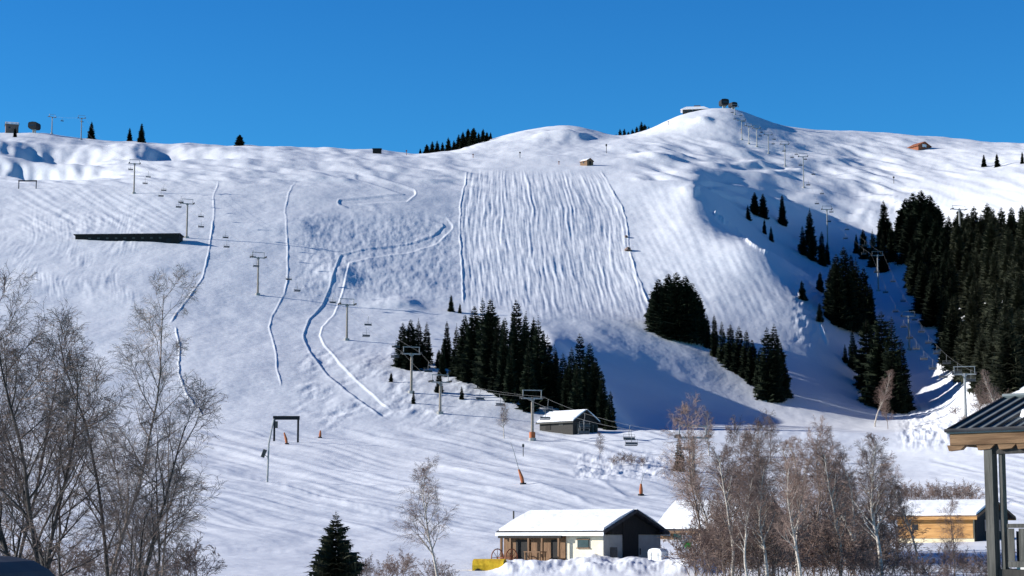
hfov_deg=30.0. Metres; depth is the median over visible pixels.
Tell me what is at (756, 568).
bare shrub
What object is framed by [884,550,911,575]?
bare shrub
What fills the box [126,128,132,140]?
spruce tree
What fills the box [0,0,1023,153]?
sky
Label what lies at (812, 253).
spruce tree
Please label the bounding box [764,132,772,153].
lift pylon
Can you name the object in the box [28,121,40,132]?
lift station
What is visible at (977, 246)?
spruce tree
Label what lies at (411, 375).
lift pylon
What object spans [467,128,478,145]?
spruce tree
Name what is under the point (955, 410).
bare shrub
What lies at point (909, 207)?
spruce tree
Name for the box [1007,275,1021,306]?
spruce tree
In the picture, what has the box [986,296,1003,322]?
spruce tree
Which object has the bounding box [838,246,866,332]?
spruce tree
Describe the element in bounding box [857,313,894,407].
spruce tree
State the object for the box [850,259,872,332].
spruce tree
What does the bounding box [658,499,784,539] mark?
barn
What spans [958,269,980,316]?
spruce tree
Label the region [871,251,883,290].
lift pylon
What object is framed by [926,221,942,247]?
spruce tree
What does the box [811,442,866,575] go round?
birch tree
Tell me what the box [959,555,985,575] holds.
bare shrub
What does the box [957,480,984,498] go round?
bare shrub
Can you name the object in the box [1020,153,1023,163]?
spruce tree
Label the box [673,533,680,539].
window
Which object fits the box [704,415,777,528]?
birch tree
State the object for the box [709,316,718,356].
spruce tree
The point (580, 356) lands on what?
spruce tree
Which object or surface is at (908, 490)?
bare shrub
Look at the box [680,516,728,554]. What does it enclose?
bare shrub
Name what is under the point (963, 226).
spruce tree
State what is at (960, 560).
bare shrub
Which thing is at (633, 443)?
lift chair
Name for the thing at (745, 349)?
spruce tree
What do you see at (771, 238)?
spruce tree
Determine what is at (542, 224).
snowy ground
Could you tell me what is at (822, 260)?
spruce tree
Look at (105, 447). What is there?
birch tree
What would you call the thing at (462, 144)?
spruce tree
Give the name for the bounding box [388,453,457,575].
birch tree
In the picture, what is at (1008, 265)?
spruce tree
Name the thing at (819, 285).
spruce tree
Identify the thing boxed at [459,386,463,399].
spruce tree
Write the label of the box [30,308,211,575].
bare tree
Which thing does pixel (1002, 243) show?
spruce tree
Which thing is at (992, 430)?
pavilion
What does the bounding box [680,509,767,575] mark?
bare shrub
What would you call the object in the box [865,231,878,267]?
spruce tree
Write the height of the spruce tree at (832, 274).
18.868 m
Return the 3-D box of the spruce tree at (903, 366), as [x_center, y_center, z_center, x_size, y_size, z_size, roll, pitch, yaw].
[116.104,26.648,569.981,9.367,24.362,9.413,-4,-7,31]
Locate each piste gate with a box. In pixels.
[18,180,36,188]
[273,416,299,441]
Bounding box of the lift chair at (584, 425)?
[579,417,589,426]
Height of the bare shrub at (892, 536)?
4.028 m
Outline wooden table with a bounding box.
[524,551,546,560]
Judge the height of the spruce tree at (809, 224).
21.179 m
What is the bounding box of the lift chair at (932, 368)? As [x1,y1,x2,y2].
[929,360,936,369]
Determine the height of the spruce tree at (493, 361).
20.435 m
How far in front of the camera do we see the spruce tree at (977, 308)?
611.79 m
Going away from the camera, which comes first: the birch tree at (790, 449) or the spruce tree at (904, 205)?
the birch tree at (790, 449)
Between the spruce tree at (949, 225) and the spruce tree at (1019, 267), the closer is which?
the spruce tree at (1019, 267)
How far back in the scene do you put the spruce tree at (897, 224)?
876.19 m
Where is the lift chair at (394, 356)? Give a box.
[391,353,398,357]
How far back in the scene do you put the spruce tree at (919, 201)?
861.52 m
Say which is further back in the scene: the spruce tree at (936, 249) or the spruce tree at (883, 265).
the spruce tree at (883, 265)
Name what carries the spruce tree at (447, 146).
on the snowy ground
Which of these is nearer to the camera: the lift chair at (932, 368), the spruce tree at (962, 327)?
the lift chair at (932, 368)
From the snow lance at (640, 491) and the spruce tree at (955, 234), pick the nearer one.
the snow lance at (640, 491)
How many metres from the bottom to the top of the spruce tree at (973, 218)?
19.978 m
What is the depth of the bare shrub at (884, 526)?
137.55 m
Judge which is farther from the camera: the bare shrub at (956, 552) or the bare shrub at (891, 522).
the bare shrub at (891, 522)
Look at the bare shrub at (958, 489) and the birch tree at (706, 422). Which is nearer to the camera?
the bare shrub at (958, 489)
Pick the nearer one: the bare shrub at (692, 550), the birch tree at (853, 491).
the bare shrub at (692, 550)
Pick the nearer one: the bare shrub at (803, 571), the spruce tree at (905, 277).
the bare shrub at (803, 571)
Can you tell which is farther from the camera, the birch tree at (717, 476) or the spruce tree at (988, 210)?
the spruce tree at (988, 210)
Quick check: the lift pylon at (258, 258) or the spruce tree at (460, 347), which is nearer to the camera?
the spruce tree at (460, 347)
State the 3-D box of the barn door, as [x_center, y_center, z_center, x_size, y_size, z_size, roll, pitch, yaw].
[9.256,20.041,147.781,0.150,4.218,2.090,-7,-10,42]
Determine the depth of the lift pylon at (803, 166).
989.28 m
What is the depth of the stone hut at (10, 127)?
1154.27 m
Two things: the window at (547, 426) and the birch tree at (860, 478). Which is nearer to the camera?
the birch tree at (860, 478)
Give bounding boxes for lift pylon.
[78,115,85,139]
[128,159,140,193]
[180,199,194,237]
[250,252,266,294]
[338,298,356,340]
[401,346,421,393]
[428,374,451,414]
[519,390,544,440]
[674,425,710,485]
[737,119,745,139]
[744,123,751,143]
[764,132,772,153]
[780,141,788,166]
[798,153,807,187]
[821,206,832,247]
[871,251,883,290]
[901,311,915,350]
[950,205,966,225]
[952,366,976,418]
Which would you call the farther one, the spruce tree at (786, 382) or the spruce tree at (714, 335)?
the spruce tree at (714, 335)
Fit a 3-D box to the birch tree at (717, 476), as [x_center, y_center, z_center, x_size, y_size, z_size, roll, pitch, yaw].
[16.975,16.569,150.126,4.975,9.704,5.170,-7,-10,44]
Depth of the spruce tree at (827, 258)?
847.55 m
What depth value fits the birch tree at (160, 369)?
58.40 m
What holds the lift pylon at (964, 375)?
on the snowy ground
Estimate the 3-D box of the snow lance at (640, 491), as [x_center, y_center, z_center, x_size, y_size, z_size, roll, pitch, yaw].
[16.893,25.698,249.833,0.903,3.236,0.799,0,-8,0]
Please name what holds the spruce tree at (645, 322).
on the snowy ground
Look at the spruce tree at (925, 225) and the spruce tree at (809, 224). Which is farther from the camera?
the spruce tree at (809, 224)
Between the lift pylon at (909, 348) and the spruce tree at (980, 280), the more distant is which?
the spruce tree at (980, 280)
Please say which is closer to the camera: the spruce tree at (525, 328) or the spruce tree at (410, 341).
the spruce tree at (410, 341)
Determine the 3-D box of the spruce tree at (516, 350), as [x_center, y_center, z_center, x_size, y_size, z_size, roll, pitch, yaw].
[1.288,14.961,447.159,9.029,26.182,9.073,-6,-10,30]
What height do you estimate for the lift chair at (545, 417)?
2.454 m
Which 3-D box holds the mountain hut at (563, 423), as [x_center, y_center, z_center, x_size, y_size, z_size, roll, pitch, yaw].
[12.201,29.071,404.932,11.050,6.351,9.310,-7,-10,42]
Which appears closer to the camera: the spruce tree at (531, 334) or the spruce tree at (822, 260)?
the spruce tree at (531, 334)
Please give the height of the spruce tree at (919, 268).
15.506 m
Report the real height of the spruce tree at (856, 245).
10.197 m
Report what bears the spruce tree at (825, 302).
on the snowy ground
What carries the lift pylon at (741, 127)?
on the snowy ground
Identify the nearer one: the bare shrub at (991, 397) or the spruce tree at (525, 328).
the bare shrub at (991, 397)
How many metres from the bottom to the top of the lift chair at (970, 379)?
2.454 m
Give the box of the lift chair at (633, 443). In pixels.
[625,434,637,445]
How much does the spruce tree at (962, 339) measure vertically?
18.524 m
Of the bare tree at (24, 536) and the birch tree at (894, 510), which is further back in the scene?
the birch tree at (894, 510)
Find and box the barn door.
[622,520,640,557]
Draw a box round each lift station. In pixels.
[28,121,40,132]
[719,99,728,107]
[728,102,736,108]
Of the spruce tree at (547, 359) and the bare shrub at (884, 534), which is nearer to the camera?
the bare shrub at (884, 534)
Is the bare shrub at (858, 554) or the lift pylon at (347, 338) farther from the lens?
the lift pylon at (347, 338)
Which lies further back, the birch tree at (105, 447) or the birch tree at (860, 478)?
the birch tree at (860, 478)
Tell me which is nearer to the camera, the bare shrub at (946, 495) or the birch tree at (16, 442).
the birch tree at (16, 442)
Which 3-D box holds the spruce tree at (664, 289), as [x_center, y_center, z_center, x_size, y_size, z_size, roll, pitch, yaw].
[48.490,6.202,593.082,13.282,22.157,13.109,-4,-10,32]
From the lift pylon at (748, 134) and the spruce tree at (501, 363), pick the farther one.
the lift pylon at (748, 134)
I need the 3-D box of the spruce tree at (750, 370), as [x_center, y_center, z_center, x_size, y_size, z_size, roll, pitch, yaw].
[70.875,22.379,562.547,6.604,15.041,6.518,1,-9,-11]
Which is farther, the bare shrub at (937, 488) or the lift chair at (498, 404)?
the lift chair at (498, 404)
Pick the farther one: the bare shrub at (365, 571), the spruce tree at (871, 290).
the spruce tree at (871, 290)
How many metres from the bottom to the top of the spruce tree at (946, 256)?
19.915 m
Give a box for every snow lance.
[261,419,277,481]
[510,442,525,484]
[638,474,643,495]
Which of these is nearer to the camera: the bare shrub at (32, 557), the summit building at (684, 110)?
the bare shrub at (32, 557)
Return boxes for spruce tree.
[87,122,95,138]
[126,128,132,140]
[136,124,145,142]
[391,322,406,366]
[399,321,422,370]
[411,391,415,403]
[415,318,430,368]
[422,144,430,152]
[422,322,433,364]
[429,141,434,152]
[433,142,439,151]
[434,350,440,367]
[434,367,443,392]
[438,343,447,376]
[441,323,452,368]
[444,138,451,150]
[447,296,454,311]
[447,323,459,376]
[451,141,456,149]
[452,315,467,379]
[456,134,460,148]
[458,132,466,148]
[458,306,481,383]
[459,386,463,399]
[465,129,470,146]
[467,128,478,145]
[469,298,485,383]
[474,299,505,389]
[480,129,484,141]
[483,132,489,141]
[486,316,502,393]
[493,319,509,396]
[501,343,519,403]
[502,301,527,392]
[514,342,539,411]
[515,313,532,398]
[519,316,527,347]
[528,317,538,386]
[531,317,553,407]
[535,334,558,406]
[547,344,559,407]
[553,354,566,408]
[559,361,571,410]
[564,347,575,395]
[567,360,585,409]
[570,334,588,400]
[577,343,597,407]
[581,357,609,415]
[595,372,607,427]
[602,392,617,429]
[639,121,643,131]
[643,279,662,332]
[644,296,651,324]
[650,274,683,336]
[657,272,694,341]
[668,276,703,345]
[673,439,684,471]
[683,283,705,344]
[697,297,711,337]
[703,313,711,348]
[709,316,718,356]
[715,321,726,363]
[721,325,735,369]
[728,327,743,374]
[737,330,749,378]
[743,340,757,385]
[745,206,752,220]
[749,194,759,215]
[751,348,762,391]
[753,327,784,402]
[758,194,769,219]
[762,220,766,234]
[765,325,789,402]
[769,226,774,241]
[775,340,793,398]
[777,195,787,226]
[797,227,807,255]
[798,281,808,300]
[804,207,818,248]
[806,229,817,261]
[815,272,824,292]
[815,303,823,322]
[817,232,828,266]
[821,261,839,296]
[821,270,839,321]
[825,242,830,264]
[825,254,855,328]
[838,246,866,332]
[841,346,848,362]
[847,332,857,370]
[848,255,856,281]
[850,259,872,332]
[852,235,858,253]
[852,320,880,390]
[856,229,868,258]
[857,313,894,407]
[858,268,878,327]
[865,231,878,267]
[868,285,876,315]
[874,317,911,413]
[875,200,891,244]
[875,235,889,272]
[876,219,884,249]
[886,223,898,262]
[888,209,904,250]
[893,198,907,241]
[894,211,918,265]
[895,339,917,410]
[897,192,916,238]
[901,239,916,280]
[902,190,927,232]
[903,249,929,295]
[903,254,913,287]
[907,239,921,270]
[909,265,929,313]
[910,209,938,251]
[913,260,922,296]
[917,195,941,222]
[918,280,940,326]
[920,268,942,314]
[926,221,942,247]
[930,236,940,268]
[930,298,950,349]
[932,205,946,227]
[934,237,952,272]
[934,289,948,334]
[935,266,940,282]
[937,298,960,351]
[938,315,953,365]
[939,310,958,371]
[940,230,950,246]
[940,247,958,274]
[942,220,950,241]
[945,217,951,237]
[945,278,956,307]
[948,318,965,370]
[948,326,969,383]
[949,216,959,240]
[949,223,963,256]
[950,214,962,245]
[951,208,964,229]
[951,233,964,274]
[953,296,961,327]
[954,251,976,296]
[956,316,980,381]
[958,265,976,306]
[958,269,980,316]
[960,214,970,225]
[960,219,966,235]
[960,230,967,250]
[961,295,982,331]
[963,222,970,244]
[963,279,983,320]
[964,229,976,252]
[965,207,978,232]
[965,278,983,315]
[966,338,988,394]
[969,235,982,256]
[969,283,984,318]
[969,334,983,387]
[970,305,981,320]
[971,233,983,266]
[971,316,988,369]
[972,251,981,283]
[974,214,986,237]
[974,335,997,403]
[976,222,1001,271]
[976,325,995,384]
[977,203,992,228]
[979,248,993,301]
[979,253,989,285]
[979,287,989,325]
[980,299,1002,342]
[981,155,986,166]
[982,208,997,238]
[982,280,1002,318]
[983,216,1002,239]
[983,289,999,314]
[984,253,999,302]
[984,314,1023,399]
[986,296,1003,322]
[991,237,1000,270]
[993,308,1023,381]
[993,314,1003,357]
[994,155,1000,166]
[994,214,1018,263]
[996,231,1007,268]
[997,208,1005,238]
[997,254,1009,291]
[999,227,1015,275]
[1000,247,1022,299]
[1000,279,1012,308]
[1000,300,1013,328]
[1001,241,1012,270]
[1001,253,1011,295]
[1002,237,1023,289]
[1004,260,1019,298]
[1005,253,1023,292]
[1007,208,1015,221]
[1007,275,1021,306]
[1010,271,1023,309]
[1010,280,1023,326]
[1014,214,1023,248]
[1015,220,1021,243]
[1016,205,1023,225]
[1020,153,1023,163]
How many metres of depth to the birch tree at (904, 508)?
140.54 m
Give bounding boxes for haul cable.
[59,117,700,434]
[752,126,969,371]
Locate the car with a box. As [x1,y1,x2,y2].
[0,556,54,575]
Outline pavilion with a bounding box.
[944,393,1023,575]
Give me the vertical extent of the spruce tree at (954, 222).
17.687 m
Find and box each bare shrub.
[11,541,64,569]
[47,533,102,575]
[49,556,76,575]
[70,546,121,575]
[87,536,136,575]
[119,552,153,575]
[134,553,179,575]
[150,531,211,575]
[167,531,227,575]
[358,566,372,575]
[359,554,383,575]
[373,551,407,575]
[384,550,416,575]
[406,567,421,575]
[417,554,454,575]
[439,567,459,575]
[609,455,619,464]
[616,451,628,463]
[624,455,637,464]
[636,455,646,464]
[657,515,728,575]
[671,513,730,575]
[678,492,743,550]
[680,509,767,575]
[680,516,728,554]
[693,523,760,575]
[712,510,805,575]
[719,522,757,575]
[728,505,820,575]
[741,522,801,575]
[752,505,833,575]
[756,510,811,554]
[773,492,859,575]
[778,527,834,575]
[796,500,885,575]
[799,525,857,575]
[801,499,891,552]
[810,522,881,575]
[833,509,894,554]
[833,533,887,575]
[839,537,892,575]
[844,511,902,554]
[848,526,916,575]
[850,500,915,556]
[873,515,929,561]
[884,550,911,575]
[885,481,913,500]
[894,546,927,574]
[896,552,934,575]
[900,480,925,500]
[906,481,930,499]
[912,553,946,575]
[917,482,941,499]
[923,479,951,499]
[923,539,968,575]
[929,558,958,575]
[932,481,958,499]
[945,479,969,499]
[947,405,960,414]
[951,547,982,575]
[952,477,979,498]
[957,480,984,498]
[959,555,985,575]
[961,546,1015,575]
[982,392,1000,402]
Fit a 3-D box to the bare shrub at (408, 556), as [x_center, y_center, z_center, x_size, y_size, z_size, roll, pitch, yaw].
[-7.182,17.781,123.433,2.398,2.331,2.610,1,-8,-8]
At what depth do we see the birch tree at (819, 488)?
134.91 m
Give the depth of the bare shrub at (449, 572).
112.90 m
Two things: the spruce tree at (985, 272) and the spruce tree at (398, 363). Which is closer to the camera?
the spruce tree at (398, 363)
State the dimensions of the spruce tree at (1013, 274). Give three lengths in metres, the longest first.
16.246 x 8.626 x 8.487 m
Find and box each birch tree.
[0,392,62,527]
[55,372,182,575]
[72,263,212,575]
[141,417,198,575]
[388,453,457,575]
[498,403,509,437]
[593,431,607,453]
[652,392,738,562]
[680,457,719,559]
[697,411,714,455]
[701,488,737,575]
[702,437,741,523]
[702,440,758,575]
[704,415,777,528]
[719,465,767,575]
[720,423,789,546]
[725,408,811,574]
[731,450,776,570]
[733,457,787,575]
[762,415,782,461]
[770,440,811,515]
[770,456,814,575]
[773,450,822,575]
[776,435,827,560]
[779,415,859,565]
[797,432,860,534]
[808,438,860,537]
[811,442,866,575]
[826,445,867,512]
[831,460,882,575]
[831,472,858,519]
[840,433,904,575]
[840,437,903,534]
[873,369,894,426]
[873,456,924,553]
[879,393,894,426]
[885,475,920,558]
[927,495,970,575]
[967,381,991,413]
[980,369,997,401]
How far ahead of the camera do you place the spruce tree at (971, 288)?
634.41 m
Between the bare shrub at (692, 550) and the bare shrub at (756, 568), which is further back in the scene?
the bare shrub at (692, 550)
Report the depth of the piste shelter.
1067.95 m
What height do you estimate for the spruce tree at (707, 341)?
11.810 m
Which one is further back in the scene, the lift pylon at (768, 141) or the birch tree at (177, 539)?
the lift pylon at (768, 141)
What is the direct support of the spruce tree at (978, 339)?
on the snowy ground
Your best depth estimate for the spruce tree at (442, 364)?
472.80 m
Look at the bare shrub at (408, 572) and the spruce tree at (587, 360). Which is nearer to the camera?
the bare shrub at (408, 572)
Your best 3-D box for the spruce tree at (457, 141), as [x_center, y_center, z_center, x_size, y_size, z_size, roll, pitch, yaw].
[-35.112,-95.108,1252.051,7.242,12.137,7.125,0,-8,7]
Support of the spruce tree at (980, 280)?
on the snowy ground
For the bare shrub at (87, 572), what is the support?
on the snowy ground
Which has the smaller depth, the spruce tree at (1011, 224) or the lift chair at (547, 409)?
the lift chair at (547, 409)
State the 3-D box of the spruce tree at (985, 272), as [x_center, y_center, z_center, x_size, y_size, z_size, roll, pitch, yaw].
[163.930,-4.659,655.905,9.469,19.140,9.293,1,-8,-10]
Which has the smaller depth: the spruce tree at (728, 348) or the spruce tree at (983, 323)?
the spruce tree at (983, 323)
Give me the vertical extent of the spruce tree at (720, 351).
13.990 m
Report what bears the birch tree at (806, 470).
on the snowy ground
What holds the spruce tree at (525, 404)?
on the snowy ground
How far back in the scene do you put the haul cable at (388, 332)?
448.20 m
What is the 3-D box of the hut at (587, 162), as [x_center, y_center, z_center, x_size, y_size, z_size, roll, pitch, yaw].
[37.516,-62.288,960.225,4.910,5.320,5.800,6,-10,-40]
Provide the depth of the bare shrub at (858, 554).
117.17 m
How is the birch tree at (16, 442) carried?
on the snowy ground
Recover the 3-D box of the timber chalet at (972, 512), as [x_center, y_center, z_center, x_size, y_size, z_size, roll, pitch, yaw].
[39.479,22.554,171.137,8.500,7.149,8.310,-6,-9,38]
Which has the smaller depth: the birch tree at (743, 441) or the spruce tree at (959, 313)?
the birch tree at (743, 441)
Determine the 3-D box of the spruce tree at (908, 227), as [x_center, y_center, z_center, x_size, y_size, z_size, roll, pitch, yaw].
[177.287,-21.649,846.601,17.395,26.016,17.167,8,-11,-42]
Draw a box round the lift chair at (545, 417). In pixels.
[540,411,549,419]
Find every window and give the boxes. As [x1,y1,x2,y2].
[545,424,550,429]
[576,539,589,548]
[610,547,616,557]
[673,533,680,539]
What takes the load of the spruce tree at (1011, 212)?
on the snowy ground
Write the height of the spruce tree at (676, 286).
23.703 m
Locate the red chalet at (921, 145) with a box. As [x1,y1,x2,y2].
[907,141,931,149]
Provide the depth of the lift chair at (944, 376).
432.39 m
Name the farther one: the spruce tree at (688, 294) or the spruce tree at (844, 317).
the spruce tree at (844, 317)
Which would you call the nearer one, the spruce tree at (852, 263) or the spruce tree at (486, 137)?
the spruce tree at (852, 263)
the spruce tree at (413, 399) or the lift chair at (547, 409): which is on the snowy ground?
the spruce tree at (413, 399)
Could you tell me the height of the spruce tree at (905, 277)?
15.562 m
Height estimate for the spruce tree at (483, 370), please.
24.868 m
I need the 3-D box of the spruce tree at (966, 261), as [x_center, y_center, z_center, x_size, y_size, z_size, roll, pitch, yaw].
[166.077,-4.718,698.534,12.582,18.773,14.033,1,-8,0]
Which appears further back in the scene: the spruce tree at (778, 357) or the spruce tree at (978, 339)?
the spruce tree at (778, 357)
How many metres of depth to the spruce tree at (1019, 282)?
531.21 m
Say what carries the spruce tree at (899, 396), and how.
on the snowy ground
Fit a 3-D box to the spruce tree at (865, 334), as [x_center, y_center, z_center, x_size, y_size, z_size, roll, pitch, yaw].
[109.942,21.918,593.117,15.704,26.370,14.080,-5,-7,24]
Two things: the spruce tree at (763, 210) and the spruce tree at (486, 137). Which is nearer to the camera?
the spruce tree at (763, 210)
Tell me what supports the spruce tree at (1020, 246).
on the snowy ground
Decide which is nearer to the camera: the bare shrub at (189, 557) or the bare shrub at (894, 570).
the bare shrub at (189, 557)
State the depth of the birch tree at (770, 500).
108.31 m
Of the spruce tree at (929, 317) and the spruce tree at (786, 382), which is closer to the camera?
the spruce tree at (786, 382)
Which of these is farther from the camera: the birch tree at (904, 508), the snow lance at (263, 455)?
the snow lance at (263, 455)
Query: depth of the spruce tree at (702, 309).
593.14 m
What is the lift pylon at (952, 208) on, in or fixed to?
on the snowy ground
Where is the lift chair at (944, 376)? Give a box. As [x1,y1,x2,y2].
[939,371,947,377]
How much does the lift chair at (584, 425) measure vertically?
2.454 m
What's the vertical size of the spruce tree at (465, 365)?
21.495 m
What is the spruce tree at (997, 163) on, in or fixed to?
on the snowy ground
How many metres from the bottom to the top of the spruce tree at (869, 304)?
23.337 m
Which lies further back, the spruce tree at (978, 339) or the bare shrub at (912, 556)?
the spruce tree at (978, 339)
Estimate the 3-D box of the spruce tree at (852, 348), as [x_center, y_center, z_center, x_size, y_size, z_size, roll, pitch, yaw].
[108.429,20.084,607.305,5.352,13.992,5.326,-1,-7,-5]
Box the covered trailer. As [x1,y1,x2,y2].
[472,559,506,570]
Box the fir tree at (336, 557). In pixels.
[303,512,366,575]
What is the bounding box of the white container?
[648,548,667,559]
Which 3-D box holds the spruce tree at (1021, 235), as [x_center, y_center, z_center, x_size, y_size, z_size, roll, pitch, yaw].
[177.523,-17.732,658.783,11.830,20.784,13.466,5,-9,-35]
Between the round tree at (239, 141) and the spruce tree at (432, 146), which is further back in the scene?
the spruce tree at (432, 146)
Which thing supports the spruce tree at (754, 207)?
on the snowy ground
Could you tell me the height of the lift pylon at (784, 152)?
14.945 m
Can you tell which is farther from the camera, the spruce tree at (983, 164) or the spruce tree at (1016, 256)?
the spruce tree at (983, 164)
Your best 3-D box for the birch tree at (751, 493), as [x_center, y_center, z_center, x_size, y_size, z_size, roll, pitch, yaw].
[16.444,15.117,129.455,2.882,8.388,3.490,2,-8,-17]
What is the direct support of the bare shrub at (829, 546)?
on the snowy ground
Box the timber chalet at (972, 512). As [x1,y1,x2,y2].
[890,499,1015,542]
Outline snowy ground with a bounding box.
[0,108,1023,575]
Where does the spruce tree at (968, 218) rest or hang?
on the snowy ground
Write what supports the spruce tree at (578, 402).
on the snowy ground
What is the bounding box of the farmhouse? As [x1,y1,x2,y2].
[495,509,669,560]
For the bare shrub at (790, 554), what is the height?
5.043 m
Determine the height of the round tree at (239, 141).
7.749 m
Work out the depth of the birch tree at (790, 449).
137.32 m
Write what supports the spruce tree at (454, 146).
on the snowy ground
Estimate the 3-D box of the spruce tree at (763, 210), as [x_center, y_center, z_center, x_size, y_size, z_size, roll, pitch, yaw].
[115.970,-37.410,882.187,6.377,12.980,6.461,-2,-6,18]
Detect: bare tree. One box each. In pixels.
[0,259,227,575]
[0,336,102,563]
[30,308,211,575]
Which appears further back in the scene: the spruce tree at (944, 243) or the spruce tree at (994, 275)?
the spruce tree at (944, 243)
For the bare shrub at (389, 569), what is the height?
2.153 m
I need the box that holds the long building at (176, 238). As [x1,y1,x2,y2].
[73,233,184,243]
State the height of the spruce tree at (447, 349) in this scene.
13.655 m
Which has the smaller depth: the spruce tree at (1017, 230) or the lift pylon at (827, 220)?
the spruce tree at (1017, 230)
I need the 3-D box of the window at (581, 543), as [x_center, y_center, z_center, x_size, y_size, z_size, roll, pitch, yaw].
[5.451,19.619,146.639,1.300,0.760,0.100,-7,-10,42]
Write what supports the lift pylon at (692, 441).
on the snowy ground
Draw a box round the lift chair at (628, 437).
[623,425,635,439]
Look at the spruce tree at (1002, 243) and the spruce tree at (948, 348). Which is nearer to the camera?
the spruce tree at (948, 348)
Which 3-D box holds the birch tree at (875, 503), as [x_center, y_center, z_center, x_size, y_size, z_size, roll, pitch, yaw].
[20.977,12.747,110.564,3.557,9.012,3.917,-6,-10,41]
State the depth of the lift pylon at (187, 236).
664.54 m
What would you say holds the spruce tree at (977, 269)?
on the snowy ground
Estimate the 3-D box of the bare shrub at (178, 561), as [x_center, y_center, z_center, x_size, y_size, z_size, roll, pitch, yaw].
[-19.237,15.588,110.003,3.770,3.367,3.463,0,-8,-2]
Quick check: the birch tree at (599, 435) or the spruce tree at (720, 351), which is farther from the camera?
the spruce tree at (720, 351)
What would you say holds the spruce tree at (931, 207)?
on the snowy ground
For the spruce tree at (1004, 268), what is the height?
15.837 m
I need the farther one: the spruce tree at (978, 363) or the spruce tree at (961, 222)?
the spruce tree at (961, 222)
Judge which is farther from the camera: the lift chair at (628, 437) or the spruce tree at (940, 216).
the spruce tree at (940, 216)
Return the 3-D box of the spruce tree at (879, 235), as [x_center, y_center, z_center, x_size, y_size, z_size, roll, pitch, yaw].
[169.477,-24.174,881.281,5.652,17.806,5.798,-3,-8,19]
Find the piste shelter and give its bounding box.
[372,148,381,153]
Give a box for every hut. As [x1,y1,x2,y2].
[5,122,18,132]
[535,409,600,434]
[580,158,593,165]
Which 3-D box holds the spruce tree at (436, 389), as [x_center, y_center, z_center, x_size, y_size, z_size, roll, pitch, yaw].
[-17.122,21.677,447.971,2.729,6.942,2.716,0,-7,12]
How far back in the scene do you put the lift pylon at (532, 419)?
383.02 m
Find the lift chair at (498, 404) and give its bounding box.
[495,394,504,405]
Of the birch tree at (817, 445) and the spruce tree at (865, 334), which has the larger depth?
the spruce tree at (865, 334)
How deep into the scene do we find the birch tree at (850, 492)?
124.89 m
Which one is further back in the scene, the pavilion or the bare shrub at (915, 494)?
the bare shrub at (915, 494)
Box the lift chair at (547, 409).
[543,406,552,411]
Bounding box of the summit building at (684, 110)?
[680,105,708,113]
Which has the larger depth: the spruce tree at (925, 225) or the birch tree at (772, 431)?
the spruce tree at (925, 225)
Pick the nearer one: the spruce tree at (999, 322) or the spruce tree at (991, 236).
the spruce tree at (999, 322)
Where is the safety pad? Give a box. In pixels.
[529,432,534,437]
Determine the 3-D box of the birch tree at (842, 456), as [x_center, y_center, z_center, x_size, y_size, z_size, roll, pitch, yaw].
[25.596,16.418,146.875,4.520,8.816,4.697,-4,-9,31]
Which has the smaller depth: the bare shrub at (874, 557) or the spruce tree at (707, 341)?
the bare shrub at (874, 557)
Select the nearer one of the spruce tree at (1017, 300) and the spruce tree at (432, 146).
the spruce tree at (1017, 300)
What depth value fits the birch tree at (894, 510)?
141.34 m
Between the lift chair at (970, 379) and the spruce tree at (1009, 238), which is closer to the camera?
the lift chair at (970, 379)
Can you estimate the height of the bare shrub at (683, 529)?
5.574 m
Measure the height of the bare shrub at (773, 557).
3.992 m
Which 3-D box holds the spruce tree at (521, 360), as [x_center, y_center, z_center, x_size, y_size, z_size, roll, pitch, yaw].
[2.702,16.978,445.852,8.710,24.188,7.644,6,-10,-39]
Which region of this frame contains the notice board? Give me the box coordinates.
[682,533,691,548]
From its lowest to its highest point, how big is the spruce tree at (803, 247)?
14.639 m
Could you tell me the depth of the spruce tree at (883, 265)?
833.34 m
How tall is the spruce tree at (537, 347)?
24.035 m
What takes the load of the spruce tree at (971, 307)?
on the snowy ground
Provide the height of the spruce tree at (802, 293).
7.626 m
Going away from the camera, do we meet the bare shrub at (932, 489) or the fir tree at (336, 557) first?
the fir tree at (336, 557)
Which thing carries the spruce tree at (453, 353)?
on the snowy ground
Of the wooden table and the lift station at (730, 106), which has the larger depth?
the lift station at (730, 106)
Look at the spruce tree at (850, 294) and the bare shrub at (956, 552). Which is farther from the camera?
the spruce tree at (850, 294)
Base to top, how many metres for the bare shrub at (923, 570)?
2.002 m
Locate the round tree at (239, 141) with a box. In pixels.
[234,134,244,145]
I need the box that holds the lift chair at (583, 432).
[578,420,589,433]
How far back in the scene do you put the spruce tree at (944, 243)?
757.11 m
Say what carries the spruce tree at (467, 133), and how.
on the snowy ground
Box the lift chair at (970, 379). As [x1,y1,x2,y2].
[966,377,975,380]
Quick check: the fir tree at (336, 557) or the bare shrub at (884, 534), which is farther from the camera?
the bare shrub at (884, 534)
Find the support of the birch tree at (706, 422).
on the snowy ground
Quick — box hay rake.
[491,548,517,559]
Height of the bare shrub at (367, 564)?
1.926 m
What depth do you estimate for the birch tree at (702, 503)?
148.02 m
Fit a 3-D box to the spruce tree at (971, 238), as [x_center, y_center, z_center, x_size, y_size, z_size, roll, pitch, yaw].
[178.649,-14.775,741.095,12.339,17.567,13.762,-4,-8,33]
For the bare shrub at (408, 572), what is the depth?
112.39 m
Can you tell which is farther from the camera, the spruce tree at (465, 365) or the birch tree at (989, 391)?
the spruce tree at (465, 365)
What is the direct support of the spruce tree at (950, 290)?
on the snowy ground

